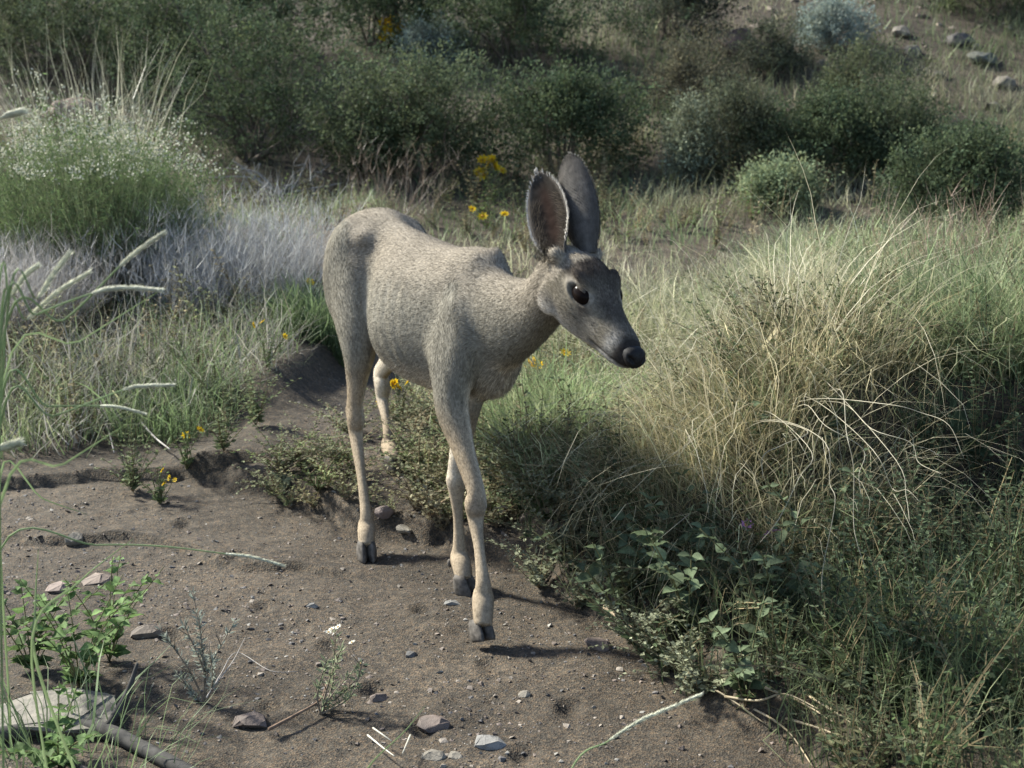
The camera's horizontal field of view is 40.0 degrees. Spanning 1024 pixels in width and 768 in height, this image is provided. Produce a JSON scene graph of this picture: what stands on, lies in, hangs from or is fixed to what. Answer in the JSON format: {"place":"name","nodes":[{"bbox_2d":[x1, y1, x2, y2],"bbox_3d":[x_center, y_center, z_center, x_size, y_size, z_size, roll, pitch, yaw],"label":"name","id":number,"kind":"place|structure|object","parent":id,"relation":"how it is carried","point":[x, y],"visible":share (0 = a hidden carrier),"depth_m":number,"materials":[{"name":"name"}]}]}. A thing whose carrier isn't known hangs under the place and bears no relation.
{"place":"outdoors","nodes":[
{"label":"outdoors","id":0,"kind":"place"},
{"bbox_2d":[0,247,73,432],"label":"seeding grass","id":1,"kind":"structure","parent":0,"point":[51,277],"depth_m":1.85,"materials":[{"name":"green plant"}]},
{"bbox_2d":[0,270,91,767],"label":"seeding grass","id":2,"kind":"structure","parent":0,"point":[59,291],"depth_m":1.98,"materials":[{"name":"green plant"}]},
{"bbox_2d":[30,539,132,767],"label":"tall grass","id":3,"kind":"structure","parent":0,"point":[32,668],"depth_m":2.27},
{"bbox_2d":[0,281,164,351],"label":"seeding grass","id":4,"kind":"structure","parent":0,"point":[122,288],"depth_m":1.85,"materials":[{"name":"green plant"}]},
{"bbox_2d":[0,230,166,360],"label":"seeding grass","id":5,"kind":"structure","parent":0,"point":[140,248],"depth_m":1.90,"materials":[{"name":"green plant"}]},
{"bbox_2d":[1,383,175,425],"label":"seeding grass","id":6,"kind":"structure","parent":0,"point":[150,385],"depth_m":2.00,"materials":[{"name":"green plant"}]},
{"bbox_2d":[0,0,1023,767],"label":"ground","id":7,"kind":"structure","parent":0,"point":[210,476],"depth_m":3.61,"materials":[{"name":"soil"}]},
{"bbox_2d":[1,460,87,724],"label":"tall grass","id":8,"kind":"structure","parent":7,"relation":"on","point":[3,613],"depth_m":2.63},
{"bbox_2d":[0,681,101,767],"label":"leafy plant","id":9,"kind":"object","parent":7,"relation":"on","point":[59,755],"visible":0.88,"depth_m":2.62,"materials":[{"name":"green plant"}]},
{"bbox_2d":[31,549,74,767],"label":"tall grass","id":10,"kind":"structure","parent":7,"relation":"on","point":[48,700],"depth_m":2.33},
{"bbox_2d":[2,575,107,670],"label":"leafy plant","id":11,"kind":"object","parent":7,"relation":"on","point":[19,642],"visible":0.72,"depth_m":3.10,"materials":[{"name":"green plant"}]},
{"bbox_2d":[0,687,115,736],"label":"stone","id":12,"kind":"object","parent":7,"relation":"on","point":[28,699],"visible":0.49,"depth_m":2.85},
{"bbox_2d":[0,0,128,55],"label":"bush","id":13,"kind":"object","parent":7,"relation":"on","point":[5,17],"visible":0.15,"depth_m":12.34,"materials":[{"name":"green plant"}]},
{"bbox_2d":[0,216,131,340],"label":"dry shrub","id":14,"kind":"object","parent":7,"relation":"on","point":[35,284],"visible":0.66,"depth_m":5.79,"materials":[{"name":"plant"}]},
{"bbox_2d":[42,97,114,129],"bbox_3d":[-3.268,-2.026,10.692,0.432,0.313,0.484,10,16,40],"label":"boulder","id":15,"kind":"object","parent":7,"relation":"on","point":[61,104],"visible":0.23,"depth_m":10.54,"materials":[{"name":"stone"}]},
{"bbox_2d":[19,574,138,687],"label":"leafy plant","id":16,"kind":"object","parent":7,"relation":"on","point":[98,636],"visible":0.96,"depth_m":3.00,"materials":[{"name":"green plant"}]},
{"bbox_2d":[0,293,183,463],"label":"grass clump","id":17,"kind":"object","parent":7,"relation":"on","point":[26,424],"visible":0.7,"depth_m":4.89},
{"bbox_2d":[0,663,195,767],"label":"dead branch","id":18,"kind":"object","parent":7,"relation":"on","point":[123,738],"visible":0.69,"depth_m":2.75,"materials":[{"name":"grey wood"}]},
{"bbox_2d":[0,12,209,211],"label":"grass clump","id":19,"kind":"object","parent":7,"relation":"on","point":[122,111],"visible":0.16,"depth_m":7.71,"materials":[{"name":"plant"}]},
{"bbox_2d":[0,0,214,81],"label":"bush","id":20,"kind":"object","parent":7,"relation":"on","point":[68,35],"visible":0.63,"depth_m":11.49,"materials":[{"name":"green plant"}]},
{"bbox_2d":[62,551,164,660],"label":"leafy plant","id":21,"kind":"object","parent":7,"relation":"on","point":[116,650],"visible":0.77,"depth_m":3.15,"materials":[{"name":"green plant"}]},
{"bbox_2d":[0,68,248,301],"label":"flowering shrub","id":22,"kind":"object","parent":7,"relation":"on","point":[82,197],"visible":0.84,"depth_m":6.28,"materials":[{"name":"green plant"}]},
{"bbox_2d":[0,612,263,767],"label":"grass clump","id":23,"kind":"object","parent":7,"relation":"on","point":[24,731],"visible":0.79,"depth_m":2.73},
{"bbox_2d":[94,408,182,491],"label":"bank herb","id":24,"kind":"object","parent":7,"relation":"on","point":[133,485],"visible":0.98,"depth_m":4.37,"materials":[{"name":"green plant"}]},
{"bbox_2d":[1,527,284,566],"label":"seeding grass","id":25,"kind":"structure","parent":7,"relation":"on","point":[228,554],"depth_m":2.30,"materials":[{"name":"green plant"}]},
{"bbox_2d":[81,0,255,101],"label":"bush","id":26,"kind":"object","parent":7,"relation":"on","point":[151,10],"visible":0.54,"depth_m":10.94,"materials":[{"name":"green plant"}]},
{"bbox_2d":[58,322,282,450],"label":"grass clump","id":27,"kind":"object","parent":7,"relation":"on","point":[172,418],"visible":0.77,"depth_m":4.92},
{"bbox_2d":[18,265,337,436],"bbox_3d":[-1.272,-0.135,5.373,1.446,0.663,1.376,0,12,0],"label":"grass clump","id":28,"kind":"object","parent":7,"relation":"on","point":[221,345],"visible":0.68,"depth_m":5.30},
{"bbox_2d":[150,394,217,469],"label":"flowering plant","id":29,"kind":"object","parent":7,"relation":"on","point":[186,440],"visible":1,"depth_m":4.48,"materials":[{"name":"green plant"}]},
{"bbox_2d":[154,586,238,703],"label":"twig plant","id":30,"kind":"object","parent":7,"relation":"on","point":[210,656],"visible":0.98,"depth_m":2.94,"materials":[{"name":"grey plant"}]},
{"bbox_2d":[80,166,367,325],"bbox_3d":[-1.183,-0.647,6.163,1.399,0.702,1.391,-8,15,-35],"label":"dry shrub","id":31,"kind":"object","parent":7,"relation":"on","point":[247,264],"visible":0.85,"depth_m":6.07,"materials":[{"name":"plant"}]},
{"bbox_2d":[193,369,270,450],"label":"bank herb","id":32,"kind":"object","parent":7,"relation":"on","point":[222,439],"visible":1,"depth_m":4.46,"materials":[{"name":"green plant"}]},
{"bbox_2d":[126,0,352,63],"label":"bush","id":33,"kind":"object","parent":7,"relation":"on","point":[263,2],"visible":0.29,"depth_m":11.88,"materials":[{"name":"green plant"}]},
{"bbox_2d":[96,0,398,166],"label":"bush","id":34,"kind":"object","parent":7,"relation":"on","point":[228,108],"visible":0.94,"depth_m":9.79,"materials":[{"name":"green plant"}]},
{"bbox_2d":[223,350,299,424],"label":"bank herb","id":35,"kind":"object","parent":7,"relation":"on","point":[255,407],"visible":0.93,"depth_m":4.76,"materials":[{"name":"green plant"}]},
{"bbox_2d":[208,147,343,195],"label":"dead branch","id":36,"kind":"object","parent":7,"relation":"on","point":[249,171],"visible":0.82,"depth_m":9.37,"materials":[{"name":"grey wood"}]},
{"bbox_2d":[233,445,333,497],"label":"creeping herb","id":37,"kind":"object","parent":7,"relation":"on","point":[280,482],"visible":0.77,"depth_m":4.31,"materials":[{"name":"green plant"}]},
{"bbox_2d":[235,408,365,467],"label":"creeping herb","id":38,"kind":"object","parent":7,"relation":"on","point":[308,453],"visible":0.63,"depth_m":4.38,"materials":[{"name":"green plant"}]},
{"bbox_2d":[241,268,375,366],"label":"grass clump","id":39,"kind":"object","parent":7,"relation":"on","point":[307,302],"visible":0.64,"depth_m":5.67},
{"bbox_2d":[277,402,396,468],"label":"creeping herb","id":40,"kind":"object","parent":7,"relation":"on","point":[326,447],"visible":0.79,"depth_m":4.35,"materials":[{"name":"green plant"}]},
{"bbox_2d":[312,624,368,715],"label":"twig plant","id":41,"kind":"object","parent":7,"relation":"on","point":[328,702],"visible":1,"depth_m":2.90,"materials":[{"name":"green plant"}]},
{"bbox_2d":[249,0,462,49],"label":"bush","id":42,"kind":"object","parent":7,"relation":"on","point":[377,7],"visible":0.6,"depth_m":12.06,"materials":[{"name":"green plant"}]},
{"bbox_2d":[295,81,432,181],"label":"bush","id":43,"kind":"object","parent":7,"relation":"on","point":[349,163],"visible":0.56,"depth_m":9.33,"materials":[{"name":"green plant"}]},
{"bbox_2d":[290,119,464,223],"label":"dry weed","id":44,"kind":"object","parent":7,"relation":"on","point":[386,177],"visible":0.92,"depth_m":8.46,"materials":[{"name":"plant"}]},
{"bbox_2d":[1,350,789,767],"bbox_3d":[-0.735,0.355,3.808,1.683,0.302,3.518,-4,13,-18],"label":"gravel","id":45,"kind":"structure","parent":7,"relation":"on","point":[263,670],"depth_m":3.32,"materials":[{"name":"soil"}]},
{"bbox_2d":[287,29,533,183],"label":"bush","id":46,"kind":"object","parent":7,"relation":"on","point":[432,115],"visible":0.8,"depth_m":9.26,"materials":[{"name":"green plant"}]},
{"bbox_2d":[364,421,482,481],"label":"creeping herb","id":47,"kind":"object","parent":7,"relation":"on","point":[408,466],"visible":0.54,"depth_m":4.22,"materials":[{"name":"green plant"}]},
{"bbox_2d":[386,8,475,68],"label":"shrub","id":48,"kind":"object","parent":7,"relation":"on","point":[429,37],"visible":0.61,"depth_m":11.53,"materials":[{"name":"green plant"}]},
{"bbox_2d":[322,150,645,642],"bbox_3d":[-0.171,-0.055,3.658,0.393,1.130,1.840,-6,13,-27],"label":"deer","id":49,"kind":"object","parent":7,"relation":"on","point":[462,332],"visible":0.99,"depth_m":3.38},
{"bbox_2d":[0,0,1023,536],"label":"meadow grass","id":50,"kind":"structure","parent":7,"relation":"on","point":[710,204],"depth_m":9.32,"materials":[{"name":"plant"}]},
{"bbox_2d":[0,83,1023,512],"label":"ground cover","id":51,"kind":"object","parent":7,"relation":"on","point":[600,187],"visible":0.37,"depth_m":5.83,"materials":[{"name":"green plant"}]},
{"bbox_2d":[215,275,816,530],"bbox_3d":[0.002,-0.027,4.489,1.791,0.687,1.729,0,12,0],"label":"creeping mat","id":52,"kind":"object","parent":7,"relation":"on","point":[439,502],"visible":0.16,"depth_m":4.19,"materials":[{"name":"green plant"}]},
{"bbox_2d":[359,0,693,68],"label":"bush","id":53,"kind":"object","parent":7,"relation":"on","point":[528,20],"visible":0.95,"depth_m":11.51,"materials":[{"name":"green plant"}]},
{"bbox_2d":[400,331,679,459],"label":"grass clump","id":54,"kind":"object","parent":7,"relation":"on","point":[591,387],"visible":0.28,"depth_m":4.31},
{"bbox_2d":[485,506,594,587],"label":"trailing herb","id":55,"kind":"object","parent":7,"relation":"on","point":[536,577],"visible":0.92,"depth_m":3.60,"materials":[{"name":"green plant"}]},
{"bbox_2d":[499,453,613,509],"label":"trailing herb","id":56,"kind":"object","parent":7,"relation":"on","point":[554,500],"visible":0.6,"depth_m":3.73,"materials":[{"name":"green plant"}]},
{"bbox_2d":[504,475,610,553],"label":"trailing herb","id":57,"kind":"object","parent":7,"relation":"on","point":[553,531],"visible":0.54,"depth_m":3.65,"materials":[{"name":"green plant"}]},
{"bbox_2d":[453,47,673,176],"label":"bush","id":58,"kind":"object","parent":7,"relation":"on","point":[570,105],"visible":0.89,"depth_m":9.27,"materials":[{"name":"green plant"}]},
{"bbox_2d":[529,469,642,533],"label":"trailing herb","id":59,"kind":"object","parent":7,"relation":"on","point":[585,517],"visible":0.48,"depth_m":3.60,"materials":[{"name":"green plant"}]},
{"bbox_2d":[475,368,697,502],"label":"grass clump","id":60,"kind":"object","parent":7,"relation":"on","point":[542,459],"visible":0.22,"depth_m":3.96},
{"bbox_2d":[539,523,637,608],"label":"trailing herb","id":61,"kind":"object","parent":7,"relation":"on","point":[580,601],"visible":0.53,"depth_m":3.48,"materials":[{"name":"green plant"}]},
{"bbox_2d":[533,531,654,609],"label":"leafy plant","id":62,"kind":"object","parent":7,"relation":"on","point":[594,570],"visible":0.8,"depth_m":3.31,"materials":[{"name":"green plant"}]},
{"bbox_2d":[585,575,688,646],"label":"trailing herb","id":63,"kind":"object","parent":7,"relation":"on","point":[653,616],"visible":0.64,"depth_m":3.18,"materials":[{"name":"green plant"}]},
{"bbox_2d":[605,491,699,596],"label":"leafy plant","id":64,"kind":"object","parent":7,"relation":"on","point":[629,549],"visible":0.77,"depth_m":3.32,"materials":[{"name":"green plant"}]},
{"bbox_2d":[563,0,751,43],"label":"bush","id":65,"kind":"object","parent":7,"relation":"on","point":[669,7],"visible":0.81,"depth_m":11.90,"materials":[{"name":"green plant"}]},
{"bbox_2d":[588,580,745,671],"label":"trailing herb","id":66,"kind":"object","parent":7,"relation":"on","point":[665,650],"visible":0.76,"depth_m":3.10,"materials":[{"name":"green plant"}]},
{"bbox_2d":[517,211,823,370],"bbox_3d":[0.650,-0.410,6.024,1.731,0.765,1.791,0,12,0],"label":"grass clump","id":67,"kind":"object","parent":7,"relation":"on","point":[646,322],"visible":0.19,"depth_m":5.99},
{"bbox_2d":[631,525,717,631],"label":"leafy plant","id":68,"kind":"object","parent":7,"relation":"on","point":[659,553],"visible":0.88,"depth_m":3.10,"materials":[{"name":"green plant"}]},
{"bbox_2d":[644,466,727,574],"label":"leafy plant","id":69,"kind":"object","parent":7,"relation":"on","point":[698,525],"visible":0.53,"depth_m":3.33,"materials":[{"name":"green plant"}]},
{"bbox_2d":[647,80,737,186],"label":"shrub","id":70,"kind":"object","parent":7,"relation":"on","point":[683,153],"visible":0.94,"depth_m":9.05,"materials":[{"name":"green plant"}]},
{"bbox_2d":[619,603,773,700],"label":"trailing herb","id":71,"kind":"object","parent":7,"relation":"on","point":[694,685],"visible":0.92,"depth_m":2.93,"materials":[{"name":"green plant"}]},
{"bbox_2d":[630,10,763,115],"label":"bush","id":72,"kind":"object","parent":7,"relation":"on","point":[689,69],"visible":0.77,"depth_m":10.46,"materials":[{"name":"green plant"}]},
{"bbox_2d":[653,67,808,180],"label":"bush","id":73,"kind":"object","parent":7,"relation":"on","point":[740,105],"visible":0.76,"depth_m":9.05,"materials":[{"name":"green plant"}]},
{"bbox_2d":[699,596,776,689],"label":"leafy plant","id":74,"kind":"object","parent":7,"relation":"on","point":[745,674],"visible":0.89,"depth_m":2.85,"materials":[{"name":"green plant"}]},
{"bbox_2d":[478,255,1023,767],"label":"bank cover","id":75,"kind":"object","parent":7,"relation":"on","point":[952,729],"visible":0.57,"depth_m":3.11,"materials":[{"name":"green plant"}]},
{"bbox_2d":[480,145,1021,618],"bbox_3d":[0.644,-0.004,3.590,1.647,1.272,1.628,0,12,0],"label":"grass clump","id":76,"kind":"object","parent":7,"relation":"on","point":[670,425],"visible":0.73,"depth_m":3.51,"materials":[{"name":"plant"}]},
{"bbox_2d":[695,517,833,625],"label":"leafy plant","id":77,"kind":"object","parent":7,"relation":"on","point":[756,555],"visible":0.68,"depth_m":3.04,"materials":[{"name":"green plant"}]},
{"bbox_2d":[629,254,902,493],"bbox_3d":[0.632,-0.066,3.653,1.086,0.474,0.462,-7,14,-29],"label":"dead weed","id":78,"kind":"object","parent":7,"relation":"on","point":[712,357],"visible":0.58,"depth_m":3.69,"materials":[{"name":"plant"}]},
{"bbox_2d":[600,211,953,396],"bbox_3d":[0.828,-0.158,4.588,1.376,0.818,1.320,0,12,0],"label":"grass clump","id":79,"kind":"object","parent":7,"relation":"on","point":[802,261],"visible":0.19,"depth_m":4.62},
{"bbox_2d":[725,6,828,77],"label":"bush","id":80,"kind":"object","parent":7,"relation":"on","point":[782,53],"visible":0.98,"depth_m":11.27,"materials":[{"name":"green plant"}]},
{"bbox_2d":[726,148,844,216],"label":"shrub","id":81,"kind":"object","parent":7,"relation":"on","point":[776,177],"visible":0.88,"depth_m":8.37,"materials":[{"name":"green plant"}]},
{"bbox_2d":[706,685,869,766],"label":"dead weed","id":82,"kind":"object","parent":7,"relation":"on","point":[731,698],"visible":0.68,"depth_m":2.79,"materials":[{"name":"plant"}]},
{"bbox_2d":[741,393,860,474],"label":"leafy plant","id":83,"kind":"object","parent":7,"relation":"on","point":[830,424],"visible":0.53,"depth_m":3.50,"materials":[{"name":"green plant"}]},
{"bbox_2d":[717,78,910,179],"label":"bush","id":84,"kind":"object","parent":7,"relation":"on","point":[826,106],"visible":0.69,"depth_m":9.02,"materials":[{"name":"green plant"}]},
{"bbox_2d":[761,464,876,561],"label":"leafy plant","id":85,"kind":"object","parent":7,"relation":"on","point":[794,513],"visible":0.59,"depth_m":3.26,"materials":[{"name":"green plant"}]},
{"bbox_2d":[647,195,1010,331],"bbox_3d":[1.352,-0.461,5.906,1.751,0.772,1.767,0,12,0],"label":"grass clump","id":86,"kind":"object","parent":7,"relation":"on","point":[797,233],"visible":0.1,"depth_m":5.77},
{"bbox_2d":[764,501,897,668],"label":"leaved herb","id":87,"kind":"object","parent":7,"relation":"on","point":[829,596],"visible":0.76,"depth_m":2.88,"materials":[{"name":"green plant"}]},
{"bbox_2d":[790,0,886,53],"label":"shrub","id":88,"kind":"object","parent":7,"relation":"on","point":[828,23],"visible":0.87,"depth_m":11.63,"materials":[{"name":"grey plant"}]},
{"bbox_2d":[736,375,963,573],"bbox_3d":[0.723,0.157,3.275,0.457,0.298,1.049,0,12,0],"label":"dead weed","id":89,"kind":"object","parent":7,"relation":"on","point":[848,443],"visible":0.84,"depth_m":3.00,"materials":[{"name":"plant"}]},
{"bbox_2d":[798,21,939,112],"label":"bush","id":90,"kind":"object","parent":7,"relation":"on","point":[852,72],"visible":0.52,"depth_m":10.31,"materials":[{"name":"green plant"}]},
{"bbox_2d":[809,447,934,605],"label":"leaved herb","id":91,"kind":"object","parent":7,"relation":"on","point":[863,526],"visible":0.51,"depth_m":3.08,"materials":[{"name":"green plant"}]},
{"bbox_2d":[791,65,971,181],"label":"bush","id":92,"kind":"object","parent":7,"relation":"on","point":[912,116],"visible":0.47,"depth_m":9.06,"materials":[{"name":"green plant"}]},
{"bbox_2d":[754,508,1023,750],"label":"grass clump","id":93,"kind":"object","parent":7,"relation":"on","point":[952,675],"visible":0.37,"depth_m":2.85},
{"bbox_2d":[760,185,1023,426],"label":"grass clump","id":94,"kind":"object","parent":7,"relation":"on","point":[994,285],"visible":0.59,"depth_m":3.75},
{"bbox_2d":[822,432,971,583],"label":"leaved herb","id":95,"kind":"object","parent":7,"relation":"on","point":[912,522],"visible":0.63,"depth_m":3.18,"materials":[{"name":"green plant"}]},
{"bbox_2d":[810,497,1007,687],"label":"leaved herb","id":96,"kind":"object","parent":7,"relation":"on","point":[882,626],"visible":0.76,"depth_m":2.79,"materials":[{"name":"green plant"}]},
{"bbox_2d":[846,170,1023,286],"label":"dry weed","id":97,"kind":"object","parent":7,"relation":"on","point":[987,231],"visible":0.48,"depth_m":4.94,"materials":[{"name":"plant"}]},
{"bbox_2d":[848,191,1023,291],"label":"grass clump","id":98,"kind":"object","parent":7,"relation":"on","point":[981,246],"visible":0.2,"depth_m":5.24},
{"bbox_2d":[851,535,1023,709],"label":"leaved herb","id":99,"kind":"object","parent":7,"relation":"on","point":[995,624],"visible":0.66,"depth_m":2.70,"materials":[{"name":"green plant"}]},
{"bbox_2d":[866,106,1023,244],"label":"bush","id":100,"kind":"object","parent":7,"relation":"on","point":[953,163],"visible":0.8,"depth_m":7.45,"materials":[{"name":"green plant"}]},
{"bbox_2d":[875,359,1015,488],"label":"leaved herb","id":101,"kind":"object","parent":7,"relation":"on","point":[929,443],"visible":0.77,"depth_m":3.56,"materials":[{"name":"green plant"}]},
{"bbox_2d":[890,483,1023,628],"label":"leaved herb","id":102,"kind":"object","parent":7,"relation":"on","point":[977,578],"visible":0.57,"depth_m":3.05,"materials":[{"name":"green plant"}]},
{"bbox_2d":[895,328,1023,476],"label":"leaved herb","id":103,"kind":"object","parent":7,"relation":"on","point":[982,452],"visible":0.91,"depth_m":3.55,"materials":[{"name":"green plant"}]},
{"bbox_2d":[920,0,1023,15],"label":"bush","id":104,"kind":"object","parent":7,"relation":"on","point":[980,6],"visible":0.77,"depth_m":12.37,"materials":[{"name":"green plant"}]},
{"bbox_2d":[925,489,1023,643],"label":"leaved herb","id":105,"kind":"object","parent":7,"relation":"on","point":[1008,576],"visible":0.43,"depth_m":2.93,"materials":[{"name":"green plant"}]},
{"bbox_2d":[928,434,1023,579],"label":"leaved herb","id":106,"kind":"object","parent":7,"relation":"on","point":[1012,514],"visible":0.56,"depth_m":3.14,"materials":[{"name":"green plant"}]},
{"bbox_2d":[989,364,1023,511],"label":"leaved herb","id":107,"kind":"object","parent":7,"relation":"on","point":[1015,460],"visible":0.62,"depth_m":3.51,"materials":[{"name":"green plant"}]},
{"bbox_2d":[0,0,1023,205],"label":"slope grass","id":108,"kind":"structure","parent":0,"point":[786,89],"depth_m":11.15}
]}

